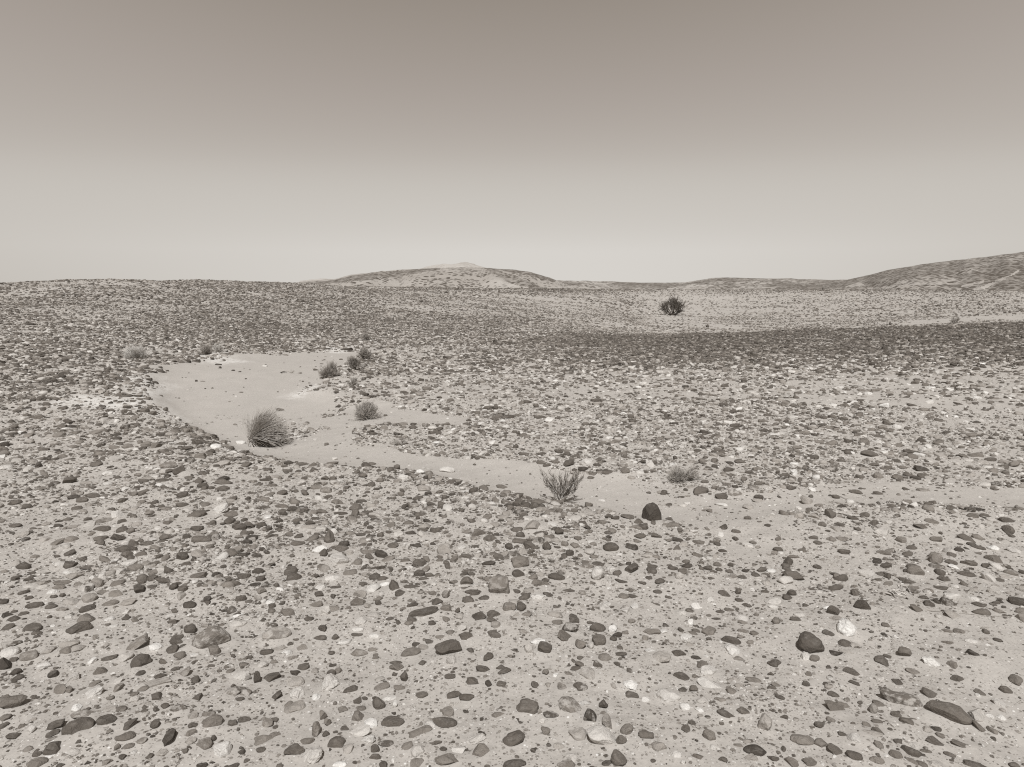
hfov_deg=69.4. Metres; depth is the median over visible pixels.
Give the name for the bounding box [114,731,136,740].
boulder
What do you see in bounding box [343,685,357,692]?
stone
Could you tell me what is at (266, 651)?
stone
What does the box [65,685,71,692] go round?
stone
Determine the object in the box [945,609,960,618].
stone
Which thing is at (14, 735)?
stone
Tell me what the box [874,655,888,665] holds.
stone
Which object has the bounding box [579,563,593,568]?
stone
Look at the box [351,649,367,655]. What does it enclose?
stone
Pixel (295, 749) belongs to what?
boulder
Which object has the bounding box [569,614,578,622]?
stone
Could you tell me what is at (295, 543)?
stone
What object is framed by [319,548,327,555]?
stone
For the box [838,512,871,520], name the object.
stick
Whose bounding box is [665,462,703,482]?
shrub
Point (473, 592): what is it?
stone
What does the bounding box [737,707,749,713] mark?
stone
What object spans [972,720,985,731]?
stone
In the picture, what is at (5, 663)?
stone
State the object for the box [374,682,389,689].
stone
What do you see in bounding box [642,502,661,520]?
boulder
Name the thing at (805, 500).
stone
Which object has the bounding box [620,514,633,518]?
stone
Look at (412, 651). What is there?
boulder
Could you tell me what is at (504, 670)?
stone
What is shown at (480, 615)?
stone
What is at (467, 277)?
hill
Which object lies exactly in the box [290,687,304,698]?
stone
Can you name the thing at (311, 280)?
hill
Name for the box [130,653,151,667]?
boulder
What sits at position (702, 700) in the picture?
stone
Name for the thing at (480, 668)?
stone
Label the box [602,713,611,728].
stone
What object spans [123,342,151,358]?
shrub
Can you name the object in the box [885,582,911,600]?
dead root
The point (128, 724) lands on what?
boulder
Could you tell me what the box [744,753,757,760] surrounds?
stone
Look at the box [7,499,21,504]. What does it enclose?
stone
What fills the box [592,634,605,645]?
stone
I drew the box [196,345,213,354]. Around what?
shrub
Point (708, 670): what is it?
stone
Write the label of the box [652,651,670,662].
stone
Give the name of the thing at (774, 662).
stone
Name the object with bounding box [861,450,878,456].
boulder
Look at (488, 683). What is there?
stone
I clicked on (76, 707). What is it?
stone
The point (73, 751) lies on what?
stone
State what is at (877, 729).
stone
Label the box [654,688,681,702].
boulder
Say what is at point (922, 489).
stone
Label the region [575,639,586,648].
stone
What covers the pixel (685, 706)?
stone
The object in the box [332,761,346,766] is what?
stone
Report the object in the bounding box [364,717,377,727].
stone
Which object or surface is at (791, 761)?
stone
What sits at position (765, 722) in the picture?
stone
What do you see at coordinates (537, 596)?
stone
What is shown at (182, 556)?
stone
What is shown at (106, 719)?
boulder
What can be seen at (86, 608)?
stone
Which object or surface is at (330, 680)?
boulder
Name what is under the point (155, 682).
boulder
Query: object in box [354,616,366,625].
stone
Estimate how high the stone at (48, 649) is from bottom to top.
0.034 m
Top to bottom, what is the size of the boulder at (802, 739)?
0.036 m
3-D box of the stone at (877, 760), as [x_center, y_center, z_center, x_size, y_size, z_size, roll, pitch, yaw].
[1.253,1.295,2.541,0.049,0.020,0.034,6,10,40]
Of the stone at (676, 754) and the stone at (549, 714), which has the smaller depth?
the stone at (676, 754)
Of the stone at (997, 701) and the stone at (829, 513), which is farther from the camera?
the stone at (829, 513)
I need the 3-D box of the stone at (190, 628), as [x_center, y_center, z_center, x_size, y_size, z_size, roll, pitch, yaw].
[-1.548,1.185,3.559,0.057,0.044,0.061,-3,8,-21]
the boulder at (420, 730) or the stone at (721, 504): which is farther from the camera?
the stone at (721, 504)
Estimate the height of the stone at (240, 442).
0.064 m
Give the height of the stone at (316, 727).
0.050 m
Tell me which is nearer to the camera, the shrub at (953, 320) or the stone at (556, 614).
the stone at (556, 614)
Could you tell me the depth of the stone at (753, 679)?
3.13 m
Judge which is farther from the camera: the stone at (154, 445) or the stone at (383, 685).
the stone at (154, 445)
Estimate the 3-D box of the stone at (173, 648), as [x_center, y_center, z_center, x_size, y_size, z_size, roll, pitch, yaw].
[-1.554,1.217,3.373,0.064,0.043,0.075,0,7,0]
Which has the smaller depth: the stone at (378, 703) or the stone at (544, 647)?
the stone at (378, 703)
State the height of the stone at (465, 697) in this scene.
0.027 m
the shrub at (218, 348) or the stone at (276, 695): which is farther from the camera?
the shrub at (218, 348)
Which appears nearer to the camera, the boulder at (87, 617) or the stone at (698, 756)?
the stone at (698, 756)
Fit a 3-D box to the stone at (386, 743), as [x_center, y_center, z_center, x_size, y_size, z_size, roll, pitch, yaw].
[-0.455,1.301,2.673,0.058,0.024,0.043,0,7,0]
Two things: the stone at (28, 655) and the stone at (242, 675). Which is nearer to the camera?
the stone at (242, 675)
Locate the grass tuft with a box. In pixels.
[237,405,292,447]
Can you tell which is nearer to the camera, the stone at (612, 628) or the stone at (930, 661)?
the stone at (930, 661)
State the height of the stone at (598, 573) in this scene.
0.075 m
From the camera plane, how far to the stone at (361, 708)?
2.89 m
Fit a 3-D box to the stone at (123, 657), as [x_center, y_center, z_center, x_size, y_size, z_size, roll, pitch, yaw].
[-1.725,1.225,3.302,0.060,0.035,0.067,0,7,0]
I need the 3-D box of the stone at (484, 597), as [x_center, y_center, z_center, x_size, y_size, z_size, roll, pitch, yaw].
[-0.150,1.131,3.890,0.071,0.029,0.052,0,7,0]
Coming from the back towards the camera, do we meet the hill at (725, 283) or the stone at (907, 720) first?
the hill at (725, 283)
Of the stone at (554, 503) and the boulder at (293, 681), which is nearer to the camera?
the boulder at (293, 681)
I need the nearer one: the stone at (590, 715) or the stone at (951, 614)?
the stone at (590, 715)
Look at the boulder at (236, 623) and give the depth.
3.61 m
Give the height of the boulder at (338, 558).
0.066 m
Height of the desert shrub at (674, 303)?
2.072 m
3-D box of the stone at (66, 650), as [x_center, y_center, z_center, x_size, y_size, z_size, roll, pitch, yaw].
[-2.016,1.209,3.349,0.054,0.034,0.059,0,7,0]
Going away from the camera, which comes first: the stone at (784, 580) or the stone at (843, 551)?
the stone at (784, 580)
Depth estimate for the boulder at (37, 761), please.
2.53 m
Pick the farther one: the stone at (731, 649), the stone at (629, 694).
the stone at (731, 649)
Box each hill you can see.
[296,267,601,288]
[299,278,325,281]
[420,262,484,268]
[557,277,843,289]
[823,252,1023,289]
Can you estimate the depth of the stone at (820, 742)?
2.64 m
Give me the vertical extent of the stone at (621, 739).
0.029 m
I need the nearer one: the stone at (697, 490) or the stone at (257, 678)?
the stone at (257, 678)
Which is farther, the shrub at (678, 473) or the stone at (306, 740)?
the shrub at (678, 473)
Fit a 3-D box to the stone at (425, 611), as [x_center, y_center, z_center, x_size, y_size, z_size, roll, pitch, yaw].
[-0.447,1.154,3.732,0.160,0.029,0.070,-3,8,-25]
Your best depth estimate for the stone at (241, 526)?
5.04 m
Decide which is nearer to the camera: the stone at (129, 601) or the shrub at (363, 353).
the stone at (129, 601)
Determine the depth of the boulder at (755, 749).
2.60 m
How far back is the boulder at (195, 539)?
4.73 m
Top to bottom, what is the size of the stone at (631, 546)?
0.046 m
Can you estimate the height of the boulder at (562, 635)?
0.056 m
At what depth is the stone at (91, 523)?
5.12 m
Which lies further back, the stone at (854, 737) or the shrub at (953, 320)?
the shrub at (953, 320)
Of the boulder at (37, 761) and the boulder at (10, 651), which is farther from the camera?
the boulder at (10, 651)
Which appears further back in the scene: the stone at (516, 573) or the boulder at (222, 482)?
the boulder at (222, 482)
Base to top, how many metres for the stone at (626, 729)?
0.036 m
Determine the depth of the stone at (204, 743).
2.64 m
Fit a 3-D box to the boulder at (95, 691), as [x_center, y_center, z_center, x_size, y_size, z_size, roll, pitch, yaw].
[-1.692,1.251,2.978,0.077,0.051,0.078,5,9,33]
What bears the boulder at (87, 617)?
on the ground
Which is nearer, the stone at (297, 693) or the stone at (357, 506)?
the stone at (297, 693)
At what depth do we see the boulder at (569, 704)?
2.83 m
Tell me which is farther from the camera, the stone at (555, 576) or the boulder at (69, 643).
the stone at (555, 576)
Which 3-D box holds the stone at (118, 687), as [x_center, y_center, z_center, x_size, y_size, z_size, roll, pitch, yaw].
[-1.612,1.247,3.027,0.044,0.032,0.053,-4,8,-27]
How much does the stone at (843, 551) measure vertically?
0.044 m
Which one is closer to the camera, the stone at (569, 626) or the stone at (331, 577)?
the stone at (569, 626)
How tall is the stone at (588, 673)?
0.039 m
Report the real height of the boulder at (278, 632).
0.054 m
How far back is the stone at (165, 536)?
4.79 m
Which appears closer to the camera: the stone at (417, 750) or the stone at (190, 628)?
the stone at (417, 750)
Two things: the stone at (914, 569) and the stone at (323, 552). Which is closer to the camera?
the stone at (914, 569)
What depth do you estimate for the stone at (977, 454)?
7.27 m
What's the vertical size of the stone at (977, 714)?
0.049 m
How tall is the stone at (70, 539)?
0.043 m
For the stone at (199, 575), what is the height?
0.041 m
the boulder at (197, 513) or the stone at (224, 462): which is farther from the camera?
the stone at (224, 462)
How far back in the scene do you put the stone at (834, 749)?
2.59 m
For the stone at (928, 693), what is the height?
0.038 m
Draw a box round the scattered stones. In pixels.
[0,278,1023,766]
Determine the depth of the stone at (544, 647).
3.29 m
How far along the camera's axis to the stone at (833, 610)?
3.71 m
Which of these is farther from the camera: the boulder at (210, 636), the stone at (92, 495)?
the stone at (92, 495)
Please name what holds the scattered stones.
on the ground
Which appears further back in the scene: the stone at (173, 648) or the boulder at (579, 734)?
the stone at (173, 648)
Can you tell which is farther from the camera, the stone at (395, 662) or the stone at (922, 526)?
the stone at (922, 526)
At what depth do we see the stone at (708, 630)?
3.59 m
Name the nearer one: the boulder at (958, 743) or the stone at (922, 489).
the boulder at (958, 743)
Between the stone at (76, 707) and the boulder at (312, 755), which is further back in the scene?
the stone at (76, 707)
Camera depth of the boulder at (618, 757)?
2.50 m
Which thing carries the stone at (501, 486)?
on the ground
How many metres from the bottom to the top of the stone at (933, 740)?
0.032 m
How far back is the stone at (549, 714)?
2.80 m
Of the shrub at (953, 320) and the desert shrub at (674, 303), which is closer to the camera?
the shrub at (953, 320)
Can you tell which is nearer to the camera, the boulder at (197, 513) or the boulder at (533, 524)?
the boulder at (533, 524)
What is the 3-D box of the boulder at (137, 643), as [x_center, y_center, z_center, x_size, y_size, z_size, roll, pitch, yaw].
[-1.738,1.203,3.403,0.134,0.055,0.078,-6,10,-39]
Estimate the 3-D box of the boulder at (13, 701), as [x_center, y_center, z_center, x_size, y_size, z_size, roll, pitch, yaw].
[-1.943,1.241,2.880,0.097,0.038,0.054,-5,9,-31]
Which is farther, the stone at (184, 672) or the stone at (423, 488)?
the stone at (423, 488)
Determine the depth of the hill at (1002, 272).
169.16 m
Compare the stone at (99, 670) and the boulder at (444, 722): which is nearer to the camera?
the boulder at (444, 722)
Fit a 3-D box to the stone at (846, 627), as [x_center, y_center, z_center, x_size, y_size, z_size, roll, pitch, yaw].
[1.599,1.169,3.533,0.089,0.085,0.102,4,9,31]
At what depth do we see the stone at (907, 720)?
2.78 m
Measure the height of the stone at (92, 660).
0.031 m
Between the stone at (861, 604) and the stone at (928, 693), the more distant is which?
the stone at (861, 604)
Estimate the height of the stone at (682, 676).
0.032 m
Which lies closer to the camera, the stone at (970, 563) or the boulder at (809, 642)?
the boulder at (809, 642)
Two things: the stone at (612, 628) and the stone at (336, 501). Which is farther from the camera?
the stone at (336, 501)
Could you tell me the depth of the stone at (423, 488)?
6.07 m
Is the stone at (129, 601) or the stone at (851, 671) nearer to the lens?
the stone at (851, 671)
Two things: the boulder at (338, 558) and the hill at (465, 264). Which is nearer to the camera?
the boulder at (338, 558)
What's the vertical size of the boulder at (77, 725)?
0.065 m
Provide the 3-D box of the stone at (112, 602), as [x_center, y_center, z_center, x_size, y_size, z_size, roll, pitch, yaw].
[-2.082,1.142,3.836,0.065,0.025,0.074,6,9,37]
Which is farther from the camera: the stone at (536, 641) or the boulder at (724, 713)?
the stone at (536, 641)
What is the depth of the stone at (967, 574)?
4.27 m
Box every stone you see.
[0,657,11,669]
[5,732,20,738]
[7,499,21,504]
[19,650,37,660]
[26,725,35,733]
[36,580,50,584]
[39,646,56,654]
[45,729,59,737]
[53,684,65,693]
[59,646,71,653]
[62,476,76,483]
[63,536,77,542]
[63,561,77,568]
[65,572,82,579]
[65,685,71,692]
[66,748,80,755]
[67,671,78,681]
[71,645,85,651]
[71,703,81,710]
[78,604,95,612]
[81,521,97,526]
[81,593,97,602]
[84,493,99,497]
[87,657,96,663]
[93,535,108,540]
[93,667,107,674]
[101,599,118,605]
[108,590,122,596]
[111,510,124,518]
[113,683,123,692]
[119,598,136,605]
[119,652,133,661]
[133,584,145,592]
[140,441,150,446]
[140,540,153,545]
[148,642,163,650]
[150,443,161,447]
[159,462,176,467]
[159,534,173,539]
[162,728,176,746]
[166,644,178,653]
[169,704,186,711]
[172,466,185,474]
[176,552,188,559]
[179,666,190,676]
[184,624,196,633]
[189,571,207,577]
[196,737,211,749]
[208,645,219,654]
[213,741,231,757]
[217,460,230,464]
[223,511,237,516]
[225,686,240,695]
[232,523,246,529]
[234,670,250,680]
[235,440,245,443]
[240,689,251,695]
[253,671,260,682]
[257,661,267,667]
[260,649,273,654]
[272,690,281,699]
[290,540,304,545]
[290,670,300,675]
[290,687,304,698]
[297,663,308,669]
[300,737,314,743]
[301,524,317,528]
[309,601,322,606]
[311,693,320,700]
[312,721,320,736]
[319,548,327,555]
[324,530,334,542]
[325,574,340,580]
[331,499,343,504]
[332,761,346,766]
[334,545,348,551]
[342,744,352,753]
[343,569,356,574]
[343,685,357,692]
[349,503,362,509]
[350,598,365,605]
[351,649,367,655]
[351,710,363,720]
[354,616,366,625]
[356,705,365,710]
[361,734,374,743]
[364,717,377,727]
[366,583,380,591]
[372,697,384,709]
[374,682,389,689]
[378,740,393,746]
[381,556,394,561]
[382,695,396,700]
[389,580,399,590]
[389,661,401,663]
[389,664,403,670]
[400,671,407,680]
[401,741,412,749]
[411,744,424,757]
[417,485,430,490]
[424,470,432,475]
[425,720,435,727]
[439,466,454,472]
[446,655,456,664]
[447,691,461,698]
[457,545,465,548]
[457,624,466,630]
[459,632,472,639]
[459,694,473,700]
[460,576,472,584]
[462,596,473,602]
[464,589,480,594]
[466,677,478,684]
[471,611,486,620]
[476,665,489,671]
[478,595,488,599]
[483,534,496,541]
[485,680,491,686]
[496,484,506,488]
[498,667,510,673]
[502,602,511,610]
[512,569,524,577]
[517,602,525,610]
[530,638,544,643]
[531,593,545,599]
[538,641,551,652]
[542,541,550,549]
[543,711,558,717]
[547,611,562,617]
[548,573,564,579]
[551,501,560,505]
[554,527,563,534]
[562,622,578,631]
[563,460,574,465]
[564,753,577,761]
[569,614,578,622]
[573,682,587,690]
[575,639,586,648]
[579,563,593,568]
[580,667,594,679]
[583,708,596,721]
[591,566,604,579]
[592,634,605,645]
[598,653,611,660]
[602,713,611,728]
[602,760,611,765]
[603,542,618,550]
[608,624,616,632]
[615,735,626,743]
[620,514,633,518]
[620,723,633,734]
[623,679,637,689]
[625,543,637,549]
[625,690,638,697]
[671,750,681,757]
[672,650,685,655]
[673,672,688,680]
[676,572,683,578]
[680,703,690,709]
[691,753,703,759]
[693,486,708,494]
[696,696,707,703]
[700,665,716,675]
[702,626,715,634]
[703,729,715,740]
[715,502,727,505]
[718,590,729,596]
[724,643,740,655]
[728,490,741,495]
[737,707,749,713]
[742,504,752,509]
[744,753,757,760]
[745,677,761,682]
[758,713,771,730]
[764,597,780,603]
[767,659,781,666]
[776,576,793,584]
[784,756,798,766]
[800,496,812,503]
[800,651,809,660]
[801,757,816,765]
[814,738,827,747]
[824,508,835,518]
[827,605,839,614]
[828,743,842,754]
[837,549,850,553]
[843,667,859,675]
[846,732,860,743]
[846,750,862,760]
[853,599,870,609]
[869,756,884,764]
[871,727,884,734]
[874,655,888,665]
[889,749,902,758]
[897,646,911,655]
[899,717,913,724]
[907,564,924,575]
[910,604,922,611]
[913,465,929,470]
[913,523,926,528]
[916,488,929,491]
[921,656,939,666]
[921,687,936,697]
[925,736,943,745]
[929,551,943,563]
[937,576,950,581]
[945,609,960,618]
[957,571,976,576]
[960,560,977,565]
[963,638,977,642]
[967,708,985,721]
[969,452,983,456]
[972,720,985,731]
[981,572,996,582]
[991,697,1006,706]
[999,685,1012,693]
[1001,525,1014,533]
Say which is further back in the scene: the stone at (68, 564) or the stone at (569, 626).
the stone at (68, 564)
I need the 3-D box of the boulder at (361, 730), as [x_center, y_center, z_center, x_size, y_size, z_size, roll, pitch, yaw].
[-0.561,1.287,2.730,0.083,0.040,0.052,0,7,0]
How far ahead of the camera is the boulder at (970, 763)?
2.54 m
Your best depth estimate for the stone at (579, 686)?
2.99 m
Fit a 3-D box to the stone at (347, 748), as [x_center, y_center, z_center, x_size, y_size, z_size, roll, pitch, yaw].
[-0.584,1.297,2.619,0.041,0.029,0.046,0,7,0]
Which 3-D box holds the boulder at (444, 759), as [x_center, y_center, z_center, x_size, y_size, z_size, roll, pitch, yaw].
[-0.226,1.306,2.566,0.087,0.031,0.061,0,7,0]
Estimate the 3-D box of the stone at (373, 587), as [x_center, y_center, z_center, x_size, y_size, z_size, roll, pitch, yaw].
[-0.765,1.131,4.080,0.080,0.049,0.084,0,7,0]
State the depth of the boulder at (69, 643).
3.39 m
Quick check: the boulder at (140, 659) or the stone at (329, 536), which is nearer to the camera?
the boulder at (140, 659)
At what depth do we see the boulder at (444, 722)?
2.76 m
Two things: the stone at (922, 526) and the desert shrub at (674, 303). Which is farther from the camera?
the desert shrub at (674, 303)
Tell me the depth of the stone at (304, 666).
3.25 m
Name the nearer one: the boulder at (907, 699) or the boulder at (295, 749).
the boulder at (295, 749)
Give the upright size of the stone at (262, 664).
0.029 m
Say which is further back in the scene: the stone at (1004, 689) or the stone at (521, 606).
the stone at (521, 606)
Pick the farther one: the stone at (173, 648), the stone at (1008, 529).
the stone at (1008, 529)
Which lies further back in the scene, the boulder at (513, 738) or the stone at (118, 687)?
the stone at (118, 687)
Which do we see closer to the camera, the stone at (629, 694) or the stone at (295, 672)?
the stone at (629, 694)
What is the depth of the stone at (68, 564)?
4.36 m
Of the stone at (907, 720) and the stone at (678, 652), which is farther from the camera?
the stone at (678, 652)
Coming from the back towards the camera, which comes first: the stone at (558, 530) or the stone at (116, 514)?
the stone at (116, 514)
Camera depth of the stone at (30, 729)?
2.71 m
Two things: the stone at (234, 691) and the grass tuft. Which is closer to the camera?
the stone at (234, 691)
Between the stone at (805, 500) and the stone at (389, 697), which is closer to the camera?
the stone at (389, 697)
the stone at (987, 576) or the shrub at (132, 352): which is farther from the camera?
the shrub at (132, 352)
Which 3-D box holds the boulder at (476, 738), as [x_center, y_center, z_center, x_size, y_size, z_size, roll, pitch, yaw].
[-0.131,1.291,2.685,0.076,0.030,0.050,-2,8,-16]
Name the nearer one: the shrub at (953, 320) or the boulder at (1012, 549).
the boulder at (1012, 549)
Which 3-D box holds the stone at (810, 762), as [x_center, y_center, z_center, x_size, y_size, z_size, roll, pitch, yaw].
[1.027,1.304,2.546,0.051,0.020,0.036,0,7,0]
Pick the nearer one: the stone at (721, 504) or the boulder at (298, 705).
the boulder at (298, 705)
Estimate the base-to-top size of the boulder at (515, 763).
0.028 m
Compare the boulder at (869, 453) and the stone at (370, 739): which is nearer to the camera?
the stone at (370, 739)
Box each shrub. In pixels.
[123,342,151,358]
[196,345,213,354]
[212,344,226,352]
[318,358,340,377]
[344,355,361,369]
[347,376,358,385]
[351,400,382,421]
[356,347,372,358]
[360,332,370,339]
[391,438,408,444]
[538,464,583,500]
[658,294,685,314]
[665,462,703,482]
[828,448,838,454]
[950,316,960,322]
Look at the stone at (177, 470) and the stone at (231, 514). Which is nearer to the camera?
the stone at (231, 514)
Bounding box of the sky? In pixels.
[0,0,1023,282]
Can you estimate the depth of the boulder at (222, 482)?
6.21 m
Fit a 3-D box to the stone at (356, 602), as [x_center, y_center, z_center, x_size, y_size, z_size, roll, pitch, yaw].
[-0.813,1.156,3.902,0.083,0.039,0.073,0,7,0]
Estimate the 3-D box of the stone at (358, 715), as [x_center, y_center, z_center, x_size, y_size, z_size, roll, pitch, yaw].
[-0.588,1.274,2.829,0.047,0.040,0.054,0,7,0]
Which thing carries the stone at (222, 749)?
on the ground
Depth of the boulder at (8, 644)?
3.38 m
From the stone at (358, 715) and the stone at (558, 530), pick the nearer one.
the stone at (358, 715)
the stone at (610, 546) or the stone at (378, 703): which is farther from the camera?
the stone at (610, 546)
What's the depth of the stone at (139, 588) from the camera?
3.96 m
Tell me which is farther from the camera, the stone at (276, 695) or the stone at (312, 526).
the stone at (312, 526)
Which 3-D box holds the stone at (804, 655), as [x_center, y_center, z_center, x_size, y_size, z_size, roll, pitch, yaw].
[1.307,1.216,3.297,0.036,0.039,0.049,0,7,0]
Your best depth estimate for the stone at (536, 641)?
3.38 m
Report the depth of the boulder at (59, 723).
2.75 m
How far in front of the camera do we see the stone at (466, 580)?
4.08 m
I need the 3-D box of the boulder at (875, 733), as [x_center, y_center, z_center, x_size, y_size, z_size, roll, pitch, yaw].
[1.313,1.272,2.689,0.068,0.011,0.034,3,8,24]
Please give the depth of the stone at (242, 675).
3.13 m
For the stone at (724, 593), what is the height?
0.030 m
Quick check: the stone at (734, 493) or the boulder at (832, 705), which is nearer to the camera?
the boulder at (832, 705)
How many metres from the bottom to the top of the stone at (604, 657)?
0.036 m
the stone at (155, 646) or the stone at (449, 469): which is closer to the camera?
the stone at (155, 646)
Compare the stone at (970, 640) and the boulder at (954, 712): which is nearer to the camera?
the boulder at (954, 712)
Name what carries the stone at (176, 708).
on the ground
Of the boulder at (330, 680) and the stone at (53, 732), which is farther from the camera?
the boulder at (330, 680)
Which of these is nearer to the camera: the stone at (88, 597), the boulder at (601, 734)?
the boulder at (601, 734)
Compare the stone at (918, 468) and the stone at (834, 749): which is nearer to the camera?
the stone at (834, 749)
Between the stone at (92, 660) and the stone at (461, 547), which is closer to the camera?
the stone at (92, 660)
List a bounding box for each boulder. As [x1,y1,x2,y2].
[0,646,19,657]
[0,694,27,707]
[1,640,22,647]
[26,757,47,766]
[42,741,61,754]
[46,718,64,729]
[58,640,79,647]
[61,717,94,734]
[65,621,91,633]
[70,710,94,717]
[77,613,95,622]
[85,685,103,698]
[93,526,110,531]
[95,714,116,724]
[101,654,118,660]
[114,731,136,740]
[123,718,137,730]
[126,633,148,650]
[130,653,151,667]
[144,677,171,687]
[187,510,205,517]
[191,536,211,542]
[192,625,230,648]
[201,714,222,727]
[213,503,228,512]
[214,479,232,484]
[227,619,246,627]
[254,735,273,744]
[262,626,290,638]
[263,672,279,681]
[284,700,305,713]
[284,743,304,754]
[285,676,304,686]
[302,747,322,763]
[321,673,339,689]
[327,736,345,747]
[330,552,348,563]
[349,725,370,736]
[381,715,404,726]
[400,647,420,656]
[407,725,432,737]
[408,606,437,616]
[432,717,456,727]
[434,639,461,654]
[434,753,458,765]
[465,733,485,743]
[472,743,488,756]
[488,575,509,593]
[502,730,524,746]
[503,759,525,766]
[511,556,528,567]
[516,699,538,713]
[524,520,540,529]
[557,629,571,640]
[557,759,574,766]
[559,696,581,712]
[569,727,586,740]
[587,725,615,744]
[611,749,626,765]
[625,563,638,572]
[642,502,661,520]
[643,628,660,634]
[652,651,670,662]
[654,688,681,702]
[697,677,721,687]
[717,709,734,717]
[721,636,740,644]
[743,744,766,755]
[783,570,804,579]
[790,734,814,744]
[797,631,824,653]
[824,700,844,710]
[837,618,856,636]
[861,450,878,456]
[863,730,882,736]
[879,688,922,706]
[925,700,972,724]
[952,739,965,747]
[957,533,975,542]
[962,759,985,766]
[984,554,1003,563]
[1005,546,1020,553]
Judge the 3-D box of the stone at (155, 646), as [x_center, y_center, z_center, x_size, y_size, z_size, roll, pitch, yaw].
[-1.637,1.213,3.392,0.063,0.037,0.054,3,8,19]
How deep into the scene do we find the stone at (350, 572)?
4.30 m
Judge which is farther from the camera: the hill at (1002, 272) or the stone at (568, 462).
the hill at (1002, 272)
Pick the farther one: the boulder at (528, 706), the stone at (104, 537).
the stone at (104, 537)
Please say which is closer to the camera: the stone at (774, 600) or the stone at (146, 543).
the stone at (774, 600)
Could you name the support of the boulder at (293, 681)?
on the ground
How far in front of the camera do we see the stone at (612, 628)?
3.55 m
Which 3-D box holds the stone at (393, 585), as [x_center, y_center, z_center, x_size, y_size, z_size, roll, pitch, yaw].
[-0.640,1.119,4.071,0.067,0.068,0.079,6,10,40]
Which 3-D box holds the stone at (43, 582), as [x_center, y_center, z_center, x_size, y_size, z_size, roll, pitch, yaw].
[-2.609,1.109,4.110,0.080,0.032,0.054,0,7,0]
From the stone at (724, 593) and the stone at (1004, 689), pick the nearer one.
the stone at (1004, 689)
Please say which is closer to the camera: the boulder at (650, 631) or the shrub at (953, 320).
the boulder at (650, 631)
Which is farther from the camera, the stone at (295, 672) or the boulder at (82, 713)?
the stone at (295, 672)
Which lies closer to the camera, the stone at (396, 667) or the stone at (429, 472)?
the stone at (396, 667)
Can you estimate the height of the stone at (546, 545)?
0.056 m
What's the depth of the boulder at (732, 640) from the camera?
3.47 m
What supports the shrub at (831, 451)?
on the ground
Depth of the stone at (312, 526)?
5.11 m
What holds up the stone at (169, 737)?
on the ground
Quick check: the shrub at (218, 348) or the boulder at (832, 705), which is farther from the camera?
the shrub at (218, 348)
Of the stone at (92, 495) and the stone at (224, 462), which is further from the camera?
the stone at (224, 462)
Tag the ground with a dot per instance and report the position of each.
(198, 403)
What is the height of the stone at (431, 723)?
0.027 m
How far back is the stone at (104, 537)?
4.78 m
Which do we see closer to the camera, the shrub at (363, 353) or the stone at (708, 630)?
the stone at (708, 630)
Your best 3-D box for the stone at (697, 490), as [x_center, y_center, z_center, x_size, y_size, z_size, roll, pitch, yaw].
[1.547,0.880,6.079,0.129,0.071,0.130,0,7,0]
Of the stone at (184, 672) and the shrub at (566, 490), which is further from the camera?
the shrub at (566, 490)
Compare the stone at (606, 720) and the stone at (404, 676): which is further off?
the stone at (404, 676)
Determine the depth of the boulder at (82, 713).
2.81 m
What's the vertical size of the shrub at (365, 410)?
0.362 m
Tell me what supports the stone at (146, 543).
on the ground
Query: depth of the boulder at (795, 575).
4.23 m
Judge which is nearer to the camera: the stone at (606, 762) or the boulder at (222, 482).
the stone at (606, 762)
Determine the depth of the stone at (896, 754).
2.56 m
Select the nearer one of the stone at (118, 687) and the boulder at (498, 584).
the stone at (118, 687)
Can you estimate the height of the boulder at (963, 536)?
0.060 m
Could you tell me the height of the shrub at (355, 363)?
0.320 m
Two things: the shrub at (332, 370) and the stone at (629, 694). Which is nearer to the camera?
the stone at (629, 694)
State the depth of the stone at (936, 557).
4.48 m
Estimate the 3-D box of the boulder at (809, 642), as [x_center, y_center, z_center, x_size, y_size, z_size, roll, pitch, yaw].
[1.357,1.183,3.365,0.116,0.091,0.125,0,7,0]
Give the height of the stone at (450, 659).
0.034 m
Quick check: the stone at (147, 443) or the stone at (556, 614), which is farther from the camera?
the stone at (147, 443)
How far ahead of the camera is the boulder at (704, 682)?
3.06 m
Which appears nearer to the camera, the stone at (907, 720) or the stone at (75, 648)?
the stone at (907, 720)
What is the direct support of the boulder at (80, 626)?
on the ground
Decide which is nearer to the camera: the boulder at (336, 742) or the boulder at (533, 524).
the boulder at (336, 742)
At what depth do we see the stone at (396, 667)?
3.21 m
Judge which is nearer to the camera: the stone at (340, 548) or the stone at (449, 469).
the stone at (340, 548)
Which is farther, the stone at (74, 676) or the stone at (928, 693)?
the stone at (74, 676)
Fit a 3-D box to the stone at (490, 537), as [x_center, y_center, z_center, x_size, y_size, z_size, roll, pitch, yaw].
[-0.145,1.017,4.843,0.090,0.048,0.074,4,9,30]
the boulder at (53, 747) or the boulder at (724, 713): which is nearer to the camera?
the boulder at (53, 747)
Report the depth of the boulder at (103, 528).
5.00 m
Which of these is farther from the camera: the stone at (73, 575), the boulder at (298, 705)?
the stone at (73, 575)
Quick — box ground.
[0,279,1023,766]
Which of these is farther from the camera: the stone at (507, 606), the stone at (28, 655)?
the stone at (507, 606)
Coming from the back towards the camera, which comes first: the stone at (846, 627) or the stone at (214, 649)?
the stone at (846, 627)
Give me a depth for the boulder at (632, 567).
4.32 m
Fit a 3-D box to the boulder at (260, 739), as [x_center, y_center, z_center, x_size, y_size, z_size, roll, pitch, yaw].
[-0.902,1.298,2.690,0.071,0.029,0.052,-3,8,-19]
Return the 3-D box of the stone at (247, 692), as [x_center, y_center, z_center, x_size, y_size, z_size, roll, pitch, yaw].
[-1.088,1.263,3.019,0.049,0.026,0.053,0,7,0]

